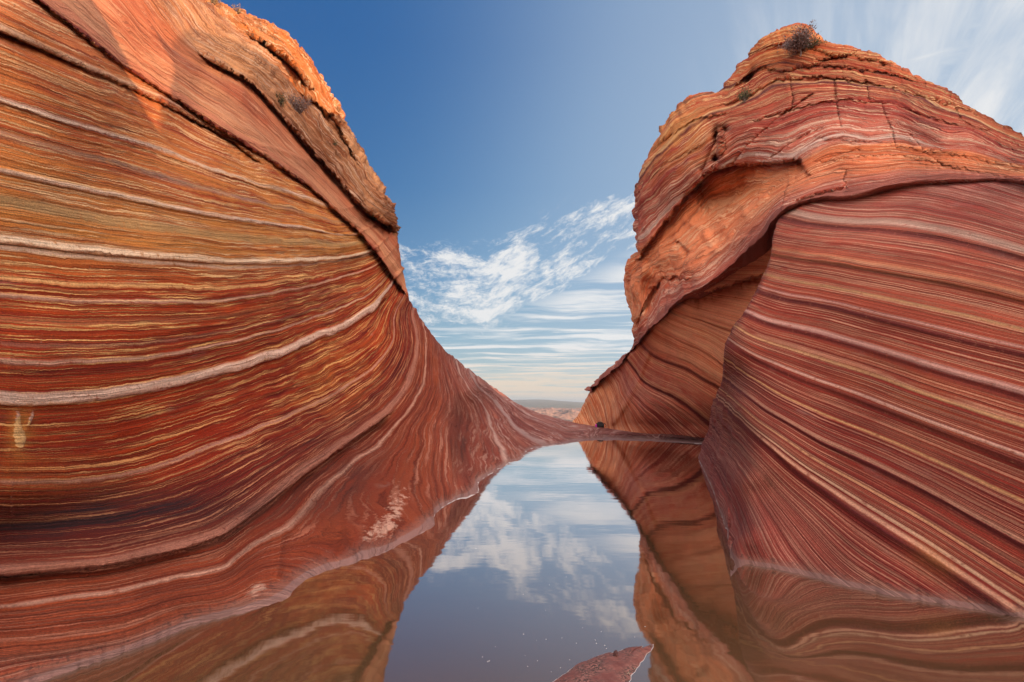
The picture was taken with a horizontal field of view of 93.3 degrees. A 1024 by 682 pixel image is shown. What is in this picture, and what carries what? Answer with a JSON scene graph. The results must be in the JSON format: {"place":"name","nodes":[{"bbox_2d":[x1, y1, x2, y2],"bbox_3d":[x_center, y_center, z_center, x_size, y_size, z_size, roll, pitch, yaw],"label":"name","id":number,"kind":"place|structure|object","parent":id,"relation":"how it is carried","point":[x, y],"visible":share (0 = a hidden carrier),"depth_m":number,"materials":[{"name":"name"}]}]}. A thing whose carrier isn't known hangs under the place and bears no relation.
{"place":"outdoors","nodes":[
{"label":"outdoors","id":0,"kind":"place"},
{"bbox_2d":[40,440,1023,681],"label":"water","id":1,"kind":"structure","parent":0,"point":[613,545],"depth_m":3.51,"materials":[{"name":"brown liquid"}]},
{"bbox_2d":[553,644,652,681],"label":"rock tongue","id":2,"kind":"object","parent":1,"relation":"in","point":[623,665],"visible":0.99,"depth_m":2.73,"materials":[{"name":"red stone"}]},
{"bbox_2d":[512,399,583,421],"bbox_3d":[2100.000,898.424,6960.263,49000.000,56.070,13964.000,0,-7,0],"label":"hills","id":3,"kind":"structure","parent":0,"point":[566,410],"depth_m":1758.30,"materials":[{"name":"pink stone"}]},
{"bbox_2d":[219,0,1023,401],"label":"sky","id":4,"kind":"structure","parent":0,"point":[510,141],"materials":[{"name":"blue"}]},
{"label":"ground","id":5,"kind":"structure","parent":0,"visible":0},
{"bbox_2d":[0,0,704,681],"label":"striped cliff","id":6,"kind":"structure","parent":5,"relation":"on","point":[236,378],"depth_m":5.83,"materials":[{"name":"stone"}]},
{"bbox_2d":[210,0,220,4],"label":"shrub","id":7,"kind":"object","parent":6,"relation":"on","point":[214,2],"visible":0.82,"depth_m":14.53,"materials":[{"name":"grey plant"}]},
{"bbox_2d":[231,3,243,13],"bbox_3d":[-8.705,-10.495,15.344,0.488,0.349,0.397,-5,-9,35],"label":"shrub","id":8,"kind":"object","parent":6,"relation":"on","point":[238,9],"visible":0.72,"depth_m":15.28,"materials":[{"name":"brown plant"}]},
{"bbox_2d":[276,92,287,106],"bbox_3d":[-6.542,-6.796,13.554,0.443,0.386,0.412,7,-10,-43],"label":"shrub","id":9,"kind":"object","parent":6,"relation":"on","point":[281,102],"visible":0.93,"depth_m":13.56,"materials":[{"name":"green plant"}]},
{"bbox_2d":[285,89,311,113],"bbox_3d":[-6.172,-6.948,14.085,0.785,0.601,0.542,0,-7,0],"label":"shrub","id":10,"kind":"object","parent":6,"relation":"on","point":[298,106],"visible":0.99,"depth_m":14.06,"materials":[{"name":"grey plant"}]},
{"bbox_2d":[595,421,605,426],"bbox_3d":[4.890,4.590,26.606,0.605,0.338,0.349,0,-7,0],"label":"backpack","id":11,"kind":"object","parent":6,"relation":"on","point":[600,424],"visible":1,"depth_m":26.49,"materials":[{"name":"black fabric"}]},
{"bbox_2d":[573,23,1023,617],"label":"banded butte","id":12,"kind":"object","parent":5,"relation":"on","point":[823,279],"visible":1,"depth_m":6.90,"materials":[{"name":"stone"}]},
{"bbox_2d":[735,83,751,101],"bbox_3d":[7.955,-8.446,16.495,0.554,0.644,0.521,6,-10,-39],"label":"shrub","id":13,"kind":"object","parent":12,"relation":"on","point":[743,96],"visible":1,"depth_m":16.48,"materials":[{"name":"green plant"}]},
{"bbox_2d":[777,19,826,55],"bbox_3d":[9.030,-9.338,15.091,1.363,0.912,1.200,5,-9,-31],"label":"shrub","id":14,"kind":"object","parent":12,"relation":"on","point":[801,40],"visible":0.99,"depth_m":14.95,"materials":[{"name":"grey plant"}]}
]}

